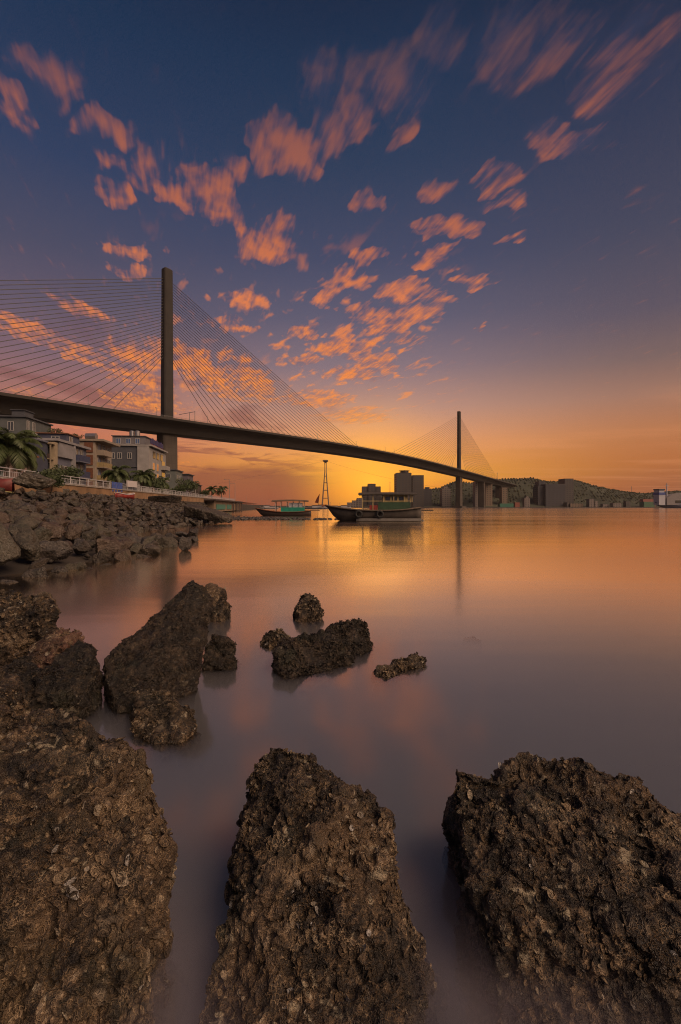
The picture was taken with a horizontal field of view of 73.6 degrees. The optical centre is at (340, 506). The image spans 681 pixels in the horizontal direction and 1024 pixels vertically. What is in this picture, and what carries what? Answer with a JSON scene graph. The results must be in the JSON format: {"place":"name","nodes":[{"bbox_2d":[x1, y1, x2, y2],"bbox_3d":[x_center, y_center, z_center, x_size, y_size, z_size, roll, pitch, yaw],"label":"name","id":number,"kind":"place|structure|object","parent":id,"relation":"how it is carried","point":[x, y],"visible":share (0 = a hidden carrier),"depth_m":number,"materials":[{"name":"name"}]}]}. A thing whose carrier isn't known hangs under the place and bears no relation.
{"place":"outdoors","nodes":[
{"label":"outdoors","id":0,"kind":"place"},
{"bbox_2d":[0,415,52,437],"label":"town house","id":1,"kind":"structure","parent":0,"point":[15,424],"depth_m":79.93,"materials":[{"name":"grey stone"}]},
{"bbox_2d":[7,421,13,430],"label":"window","id":2,"kind":"structure","parent":1,"relation":"in","point":[10,424],"depth_m":79.67,"materials":[{"name":"white glass"}]},
{"bbox_2d":[10,409,34,417],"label":"rooftop room","id":3,"kind":"object","parent":1,"relation":"on","point":[22,412],"visible":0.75,"depth_m":81.96,"materials":[{"name":"grey stone"}]},
{"bbox_2d":[28,438,47,471],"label":"town house","id":4,"kind":"structure","parent":0,"point":[42,465],"depth_m":62.66,"materials":[{"name":"grey concrete"}]},
{"bbox_2d":[37,438,90,485],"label":"town house","id":5,"kind":"structure","parent":0,"point":[71,453],"depth_m":70.65,"materials":[{"name":"grey concrete"}]},
{"bbox_2d":[35,432,81,443],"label":"rooftop room","id":6,"kind":"object","parent":5,"relation":"on","point":[69,437],"visible":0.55,"depth_m":70.41,"materials":[{"name":"grey glass"}]},
{"bbox_2d":[79,439,119,487],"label":"town house","id":7,"kind":"structure","parent":0,"point":[99,453],"depth_m":80.76,"materials":[{"name":"paint"}]},
{"bbox_2d":[85,433,97,438],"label":"water tank","id":8,"kind":"object","parent":7,"relation":"on","point":[91,435],"visible":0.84,"depth_m":80.31,"materials":[{"name":"metal"}]},
{"bbox_2d":[0,494,263,738],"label":"shore bank","id":9,"kind":"structure","parent":0,"point":[244,656],"depth_m":12.21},
{"bbox_2d":[0,511,9,523],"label":"boulder","id":10,"kind":"object","parent":9,"relation":"on","point":[4,517],"visible":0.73,"depth_m":15.06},
{"bbox_2d":[3,501,17,509],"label":"boulder","id":11,"kind":"object","parent":9,"relation":"on","point":[10,504],"visible":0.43,"depth_m":22.14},
{"bbox_2d":[0,522,20,564],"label":"boulder","id":12,"kind":"object","parent":9,"relation":"on","point":[10,549],"visible":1,"depth_m":11.06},
{"bbox_2d":[5,494,21,499],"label":"boulder","id":13,"kind":"object","parent":9,"relation":"on","point":[15,496],"visible":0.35,"depth_m":26.37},
{"bbox_2d":[0,509,32,517],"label":"boulder","id":14,"kind":"object","parent":9,"relation":"on","point":[18,512],"visible":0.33,"depth_m":17.55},
{"bbox_2d":[8,522,40,560],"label":"boulder","id":15,"kind":"object","parent":9,"relation":"on","point":[25,538],"visible":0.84,"depth_m":12.27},
{"bbox_2d":[14,515,41,529],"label":"boulder","id":16,"kind":"object","parent":9,"relation":"on","point":[31,522],"visible":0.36,"depth_m":14.96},
{"bbox_2d":[22,503,36,512],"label":"boulder","id":17,"kind":"object","parent":9,"relation":"on","point":[32,508],"visible":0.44,"depth_m":24.27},
{"bbox_2d":[24,491,35,497],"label":"boulder","id":18,"kind":"object","parent":9,"relation":"on","point":[29,494],"visible":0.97,"depth_m":32.94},
{"bbox_2d":[12,472,55,489],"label":"boulder","id":19,"kind":"object","parent":9,"relation":"on","point":[28,480],"visible":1,"depth_m":30.36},
{"bbox_2d":[21,567,47,576],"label":"boulder","id":20,"kind":"object","parent":9,"relation":"on","point":[40,572],"visible":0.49,"depth_m":10.99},
{"bbox_2d":[28,557,48,569],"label":"boulder","id":21,"kind":"object","parent":9,"relation":"on","point":[40,562],"visible":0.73,"depth_m":11.72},
{"bbox_2d":[35,501,46,512],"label":"boulder","id":22,"kind":"object","parent":9,"relation":"on","point":[40,506],"visible":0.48,"depth_m":25.32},
{"bbox_2d":[33,527,52,540],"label":"boulder","id":23,"kind":"object","parent":9,"relation":"on","point":[43,533],"visible":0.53,"depth_m":13.94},
{"bbox_2d":[25,468,65,493],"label":"tree","id":24,"kind":"object","parent":9,"relation":"on","point":[58,478],"visible":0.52,"depth_m":40.27,"materials":[{"name":"green plant"}]},
{"bbox_2d":[40,508,52,514],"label":"boulder","id":25,"kind":"object","parent":9,"relation":"on","point":[47,511],"visible":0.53,"depth_m":23.69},
{"bbox_2d":[37,521,63,540],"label":"boulder","id":26,"kind":"object","parent":9,"relation":"on","point":[57,529],"visible":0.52,"depth_m":14.71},
{"bbox_2d":[39,540,72,562],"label":"boulder","id":27,"kind":"object","parent":9,"relation":"on","point":[52,551],"visible":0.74,"depth_m":12.66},
{"bbox_2d":[54,508,68,519],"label":"boulder","id":28,"kind":"object","parent":9,"relation":"on","point":[58,510],"visible":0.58,"depth_m":25.89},
{"bbox_2d":[55,517,67,527],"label":"boulder","id":29,"kind":"object","parent":9,"relation":"on","point":[62,522],"visible":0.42,"depth_m":19.53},
{"bbox_2d":[64,524,82,540],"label":"boulder","id":30,"kind":"object","parent":9,"relation":"on","point":[73,532],"visible":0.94,"depth_m":16.18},
{"bbox_2d":[67,512,87,520],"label":"boulder","id":31,"kind":"object","parent":9,"relation":"on","point":[73,516],"visible":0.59,"depth_m":25.20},
{"bbox_2d":[65,520,92,535],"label":"boulder","id":32,"kind":"object","parent":9,"relation":"on","point":[86,527],"visible":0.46,"depth_m":17.05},
{"bbox_2d":[68,507,89,517],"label":"boulder","id":33,"kind":"object","parent":9,"relation":"on","point":[73,509],"visible":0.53,"depth_m":28.99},
{"bbox_2d":[73,538,91,554],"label":"boulder","id":34,"kind":"object","parent":9,"relation":"on","point":[80,546],"visible":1,"depth_m":14.02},
{"bbox_2d":[81,528,98,540],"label":"boulder","id":35,"kind":"object","parent":9,"relation":"on","point":[92,534],"visible":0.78,"depth_m":15.98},
{"bbox_2d":[88,509,101,518],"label":"boulder","id":36,"kind":"object","parent":9,"relation":"on","point":[95,513],"visible":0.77,"depth_m":30.10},
{"bbox_2d":[92,549,111,562],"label":"boulder","id":37,"kind":"object","parent":9,"relation":"on","point":[102,555],"visible":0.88,"depth_m":13.83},
{"bbox_2d":[95,525,110,538],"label":"boulder","id":38,"kind":"object","parent":9,"relation":"on","point":[107,532],"visible":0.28,"depth_m":20.19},
{"bbox_2d":[0,477,211,501],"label":"retaining wall","id":39,"kind":"structure","parent":9,"relation":"on","point":[82,489],"depth_m":53.34,"materials":[{"name":"paint"}]},
{"bbox_2d":[0,467,234,500],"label":"promenade railing","id":40,"kind":"object","parent":39,"relation":"on","point":[155,491],"visible":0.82,"depth_m":56.23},
{"bbox_2d":[112,482,122,491],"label":"tarpaulin","id":41,"kind":"object","parent":40,"relation":"hanging from","point":[116,485],"visible":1,"depth_m":58.04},
{"bbox_2d":[126,480,137,490],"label":"banner","id":42,"kind":"object","parent":40,"relation":"attached to","point":[131,483],"visible":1,"depth_m":63.16,"materials":[{"name":"white fabric"}]},
{"bbox_2d":[94,537,121,555],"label":"boulder","id":43,"kind":"object","parent":9,"relation":"on","point":[112,545],"visible":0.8,"depth_m":14.72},
{"bbox_2d":[0,490,235,559],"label":"rubble","id":44,"kind":"object","parent":9,"relation":"on","point":[163,508],"visible":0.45,"depth_m":42.77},
{"bbox_2d":[0,478,14,492],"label":"upturned boat","id":45,"kind":"object","parent":44,"relation":"on","point":[8,485],"visible":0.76,"depth_m":32.40,"materials":[{"name":"red paint"}]},
{"bbox_2d":[114,492,134,499],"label":"rowing boat","id":46,"kind":"object","parent":44,"relation":"on","point":[127,496],"visible":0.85,"depth_m":54.39,"materials":[{"name":"red paint"}]},
{"bbox_2d":[113,549,131,560],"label":"boulder","id":47,"kind":"object","parent":9,"relation":"on","point":[123,555],"visible":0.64,"depth_m":14.28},
{"bbox_2d":[117,525,128,533],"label":"boulder","id":48,"kind":"object","parent":9,"relation":"on","point":[123,528],"visible":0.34,"depth_m":26.52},
{"bbox_2d":[118,539,133,549],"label":"boulder","id":49,"kind":"object","parent":9,"relation":"on","point":[126,543],"visible":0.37,"depth_m":15.56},
{"bbox_2d":[125,533,141,542],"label":"boulder","id":50,"kind":"object","parent":9,"relation":"on","point":[133,537],"visible":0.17,"depth_m":19.59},
{"bbox_2d":[138,543,160,554],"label":"boulder","id":51,"kind":"object","parent":9,"relation":"on","point":[149,549],"visible":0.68,"depth_m":16.05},
{"bbox_2d":[148,495,181,502],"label":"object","id":52,"kind":"object","parent":9,"relation":"on","point":[170,499],"visible":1,"depth_m":61.26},
{"bbox_2d":[184,504,232,522],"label":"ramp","id":53,"kind":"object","parent":9,"relation":"on","point":[201,512],"visible":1,"depth_m":44.17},
{"bbox_2d":[204,499,242,510],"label":"quay building","id":54,"kind":"structure","parent":9,"relation":"on","point":[223,505],"depth_m":135.61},
{"bbox_2d":[166,469,183,493],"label":"town house","id":55,"kind":"structure","parent":0,"point":[173,475],"depth_m":123.94,"materials":[{"name":"paint"}]},
{"bbox_2d":[0,508,680,1023],"bbox_3d":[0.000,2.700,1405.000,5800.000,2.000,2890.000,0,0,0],"label":"sea","id":56,"kind":"structure","parent":0,"point":[566,622],"depth_m":7.95,"materials":[{"name":"liquid"}]},
{"bbox_2d":[0,668,30,715],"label":"boulder","id":57,"kind":"object","parent":56,"relation":"in","point":[12,694],"visible":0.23,"depth_m":3.03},
{"bbox_2d":[0,655,42,695],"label":"boulder","id":58,"kind":"object","parent":56,"relation":"in","point":[25,669],"visible":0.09,"depth_m":3.77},
{"bbox_2d":[0,589,60,667],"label":"boulder","id":59,"kind":"object","parent":56,"relation":"in","point":[24,619],"visible":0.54,"depth_m":4.54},
{"bbox_2d":[26,627,84,668],"bbox_3d":[-2.700,1.658,4.310,0.623,0.970,0.641,0,0,0],"label":"boulder","id":60,"kind":"object","parent":56,"relation":"in","point":[48,646],"visible":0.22,"depth_m":4.30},
{"bbox_2d":[51,566,67,572],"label":"boulder","id":61,"kind":"object","parent":56,"relation":"in","point":[58,569],"visible":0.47,"depth_m":11.80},
{"bbox_2d":[24,640,112,739],"bbox_3d":[-2.355,1.710,3.860,0.688,1.045,0.753,0,0,0],"label":"boulder","id":62,"kind":"object","parent":56,"relation":"in","point":[68,680],"visible":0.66,"depth_m":3.74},
{"bbox_2d":[65,561,86,569],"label":"boulder","id":63,"kind":"object","parent":56,"relation":"in","point":[77,565],"visible":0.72,"depth_m":12.37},
{"bbox_2d":[0,704,188,1023],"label":"boulder","id":64,"kind":"object","parent":56,"relation":"in","point":[88,853],"visible":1,"depth_m":1.64,"materials":[{"name":"stone"}]},
{"bbox_2d":[130,542,142,552],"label":"boulder","id":65,"kind":"object","parent":56,"relation":"in","point":[136,547],"visible":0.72,"depth_m":16.71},
{"bbox_2d":[140,534,156,544],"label":"boulder","id":66,"kind":"object","parent":56,"relation":"in","point":[147,540],"visible":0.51,"depth_m":18.85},
{"bbox_2d":[102,580,213,748],"bbox_3d":[-1.774,1.554,4.354,0.956,1.574,1.260,0,0,0],"label":"boulder","id":67,"kind":"object","parent":56,"relation":"in","point":[162,649],"visible":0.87,"depth_m":4.14,"materials":[{"name":"stone"}]},
{"bbox_2d":[154,536,177,547],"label":"boulder","id":68,"kind":"object","parent":56,"relation":"in","point":[167,542],"visible":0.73,"depth_m":18.76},
{"bbox_2d":[129,687,215,811],"bbox_3d":[-1.354,1.821,3.495,0.712,0.662,0.795,0,0,0],"label":"boulder","id":69,"kind":"object","parent":56,"relation":"in","point":[168,738],"visible":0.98,"depth_m":3.33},
{"bbox_2d":[179,536,191,550],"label":"boulder","id":70,"kind":"object","parent":56,"relation":"in","point":[185,543],"visible":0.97,"depth_m":17.47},
{"bbox_2d":[187,528,198,539],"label":"boulder","id":71,"kind":"object","parent":56,"relation":"in","point":[194,532],"visible":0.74,"depth_m":23.26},
{"bbox_2d":[203,583,231,651],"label":"boulder","id":72,"kind":"object","parent":56,"relation":"in","point":[221,608],"visible":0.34,"depth_m":6.83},
{"bbox_2d":[201,634,242,707],"bbox_3d":[-1.282,1.763,4.998,0.422,0.746,0.575,0,0,0],"label":"boulder","id":73,"kind":"object","parent":56,"relation":"in","point":[220,667],"visible":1,"depth_m":4.79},
{"bbox_2d":[0,267,516,507],"bbox_3d":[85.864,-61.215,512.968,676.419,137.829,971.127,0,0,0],"label":"cable stayed bridge","id":74,"kind":"structure","parent":56,"relation":"in","point":[166,428],"depth_m":247.81,"materials":[{"name":"concrete"}]},
{"bbox_2d":[256,628,290,687],"bbox_3d":[-0.767,1.863,5.680,0.524,0.643,0.670,0,0,0],"label":"boulder","id":75,"kind":"object","parent":56,"relation":"in","point":[265,659],"visible":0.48,"depth_m":5.47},
{"bbox_2d":[232,516,337,519],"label":"stone spit","id":76,"kind":"structure","parent":56,"relation":"in","point":[262,518],"depth_m":59.40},
{"bbox_2d":[255,499,319,515],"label":"wooden boat","id":77,"kind":"object","parent":56,"relation":"on","point":[295,509],"visible":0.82,"depth_m":83.05,"materials":[{"name":"teal paint"}]},
{"bbox_2d":[292,593,324,621],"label":"boulder","id":78,"kind":"object","parent":56,"relation":"in","point":[307,607],"visible":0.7,"depth_m":6.87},
{"bbox_2d":[265,618,375,720],"bbox_3d":[-0.150,1.824,5.213,1.289,0.876,1.409,0,0,0],"label":"boulder","id":79,"kind":"object","parent":56,"relation":"in","point":[332,665],"visible":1,"depth_m":4.88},
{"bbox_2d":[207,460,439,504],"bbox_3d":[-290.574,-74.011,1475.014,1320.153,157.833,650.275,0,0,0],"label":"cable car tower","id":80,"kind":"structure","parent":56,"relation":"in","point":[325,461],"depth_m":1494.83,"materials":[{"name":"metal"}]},
{"bbox_2d":[198,748,449,1023],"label":"boulder","id":81,"kind":"object","parent":56,"relation":"in","point":[317,927],"visible":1,"depth_m":1.63,"materials":[{"name":"stone"}]},
{"bbox_2d":[322,492,432,520],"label":"wooden boat","id":82,"kind":"object","parent":56,"relation":"on","point":[393,506],"visible":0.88,"depth_m":52.66,"materials":[{"name":"brown wood"}]},
{"bbox_2d":[369,652,426,717],"bbox_3d":[0.630,1.861,4.788,0.750,0.586,0.457,0,0,-21],"label":"boulder","id":83,"kind":"object","parent":56,"relation":"in","point":[396,685],"visible":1,"depth_m":4.64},
{"bbox_2d":[441,751,680,1023],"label":"boulder","id":84,"kind":"object","parent":56,"relation":"in","point":[562,894],"visible":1,"depth_m":1.70,"materials":[{"name":"stone"}]},
{"bbox_2d":[653,483,680,507],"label":"cargo ship","id":85,"kind":"object","parent":56,"relation":"on","point":[662,498],"visible":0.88,"depth_m":555.00},
{"bbox_2d":[0,0,680,505],"label":"sky","id":86,"kind":"structure","parent":0,"point":[413,214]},
{"bbox_2d":[279,507,661,507],"bbox_3d":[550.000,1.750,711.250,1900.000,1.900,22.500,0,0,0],"label":"quay ground","id":87,"kind":"structure","parent":0,"point":[529,507],"depth_m":700.00,"materials":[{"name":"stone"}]},
{"bbox_2d":[394,470,423,506],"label":"tower block","id":88,"kind":"structure","parent":87,"relation":"on","point":[405,481],"depth_m":703.00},
{"bbox_2d":[473,481,477,506],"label":"tower block","id":89,"kind":"structure","parent":87,"relation":"on","point":[475,494],"depth_m":705.00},
{"bbox_2d":[498,503,513,506],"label":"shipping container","id":90,"kind":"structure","parent":87,"relation":"on","point":[505,504],"depth_m":708.00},
{"bbox_2d":[522,497,529,506],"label":"tower block","id":91,"kind":"structure","parent":87,"relation":"on","point":[525,501],"depth_m":712.00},
{"bbox_2d":[586,499,597,506],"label":"tower block","id":92,"kind":"structure","parent":87,"relation":"on","point":[591,503],"depth_m":714.39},
{"bbox_2d":[277,478,680,506],"bbox_3d":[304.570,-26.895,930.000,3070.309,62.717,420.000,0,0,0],"label":"hills","id":93,"kind":"structure","parent":0,"point":[495,502],"depth_m":799.23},
{"bbox_2d":[347,498,361,506],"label":"tower block","id":94,"kind":"structure","parent":93,"relation":"on","point":[356,503],"depth_m":738.00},
{"bbox_2d":[356,477,680,504],"bbox_3d":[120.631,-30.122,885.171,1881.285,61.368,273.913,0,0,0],"label":"hill woods","id":95,"kind":"object","parent":93,"relation":"on","point":[608,492],"visible":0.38,"depth_m":824.11,"materials":[{"name":"green plant"}]},
{"bbox_2d":[533,479,573,506],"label":"tower block","id":96,"kind":"structure","parent":93,"relation":"on","point":[560,493],"depth_m":735.00,"materials":[{"name":"concrete"}]},
{"label":"town ground","id":97,"kind":"structure","parent":0,"visible":0},
{"bbox_2d":[0,453,38,476],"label":"town house","id":98,"kind":"structure","parent":97,"relation":"on","point":[11,473],"depth_m":50.49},
{"bbox_2d":[46,442,57,469],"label":"town house","id":99,"kind":"structure","parent":97,"relation":"on","point":[52,456],"depth_m":64.82,"materials":[{"name":"beige concrete"}]},
{"bbox_2d":[112,444,169,493],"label":"hotel","id":100,"kind":"structure","parent":97,"relation":"on","point":[136,457],"depth_m":94.69,"materials":[{"name":"paint"}]},
{"bbox_2d":[111,435,151,444],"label":"rooftop room","id":101,"kind":"object","parent":100,"relation":"on","point":[122,439],"visible":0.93,"depth_m":96.62,"materials":[{"name":"grey stone"}]},
{"bbox_2d":[150,438,162,448],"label":"roof sign","id":102,"kind":"object","parent":100,"relation":"on","point":[156,443],"visible":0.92,"depth_m":99.92,"materials":[{"name":"blue paint"}]},
{"bbox_2d":[182,474,194,495],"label":"town house","id":103,"kind":"structure","parent":97,"relation":"on","point":[187,476],"depth_m":131.99,"materials":[{"name":"paint"}]},
{"label":"promenade","id":104,"kind":"structure","parent":0,"visible":0},
{"bbox_2d":[0,450,42,474],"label":"palm tree","id":105,"kind":"object","parent":104,"relation":"on","point":[35,464],"visible":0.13,"depth_m":46.82,"materials":[{"name":"green plant"}]},
{"bbox_2d":[0,427,46,477],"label":"palm tree","id":106,"kind":"object","parent":104,"relation":"on","point":[13,446],"visible":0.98,"depth_m":42.59,"materials":[{"name":"green plant"}]},
{"bbox_2d":[49,464,83,483],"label":"tree","id":107,"kind":"object","parent":104,"relation":"on","point":[71,471],"visible":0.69,"depth_m":51.15,"materials":[{"name":"green plant"}]},
{"bbox_2d":[101,465,130,484],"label":"palm tree","id":108,"kind":"object","parent":104,"relation":"on","point":[119,474],"visible":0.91,"depth_m":67.16,"materials":[{"name":"green plant"}]},
{"bbox_2d":[129,469,156,490],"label":"palm tree","id":109,"kind":"object","parent":104,"relation":"on","point":[141,477],"visible":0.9,"depth_m":71.60,"materials":[{"name":"green plant"}]},
{"bbox_2d":[139,475,167,491],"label":"tree","id":110,"kind":"object","parent":104,"relation":"on","point":[157,483],"visible":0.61,"depth_m":77.92,"materials":[{"name":"green plant"}]},
{"bbox_2d":[154,476,169,492],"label":"palm tree","id":111,"kind":"object","parent":104,"relation":"on","point":[167,488],"visible":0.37,"depth_m":83.61,"materials":[{"name":"green plant"}]},
{"bbox_2d":[168,478,191,494],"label":"tree","id":112,"kind":"object","parent":104,"relation":"on","point":[184,487],"visible":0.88,"depth_m":99.52,"materials":[{"name":"green plant"}]},
{"bbox_2d":[176,479,199,495],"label":"tree","id":113,"kind":"object","parent":104,"relation":"on","point":[195,485],"visible":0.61,"depth_m":111.30,"materials":[{"name":"green plant"}]},
{"bbox_2d":[214,486,228,497],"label":"palm tree","id":114,"kind":"object","parent":104,"relation":"on","point":[220,489],"visible":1,"depth_m":149.59,"materials":[{"name":"green plant"}]},
{"bbox_3d":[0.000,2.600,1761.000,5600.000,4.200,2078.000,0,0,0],"label":"far shore ground","id":115,"kind":"structure","parent":0,"visible":0},
{"bbox_2d":[362,484,380,505],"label":"tower block","id":116,"kind":"structure","parent":115,"relation":"on","point":[368,500],"depth_m":760.00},
{"bbox_2d":[424,487,431,505],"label":"tower block","id":117,"kind":"structure","parent":115,"relation":"on","point":[427,496],"depth_m":740.00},
{"bbox_2d":[440,486,450,506],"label":"tower block","id":118,"kind":"structure","parent":115,"relation":"on","point":[445,496],"depth_m":735.00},
{"bbox_2d":[485,484,506,505],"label":"tower block","id":119,"kind":"structure","parent":115,"relation":"on","point":[502,494],"depth_m":735.34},
{"bbox_2d":[639,499,655,506],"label":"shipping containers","id":120,"kind":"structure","parent":115,"relation":"on","point":[645,502],"depth_m":720.00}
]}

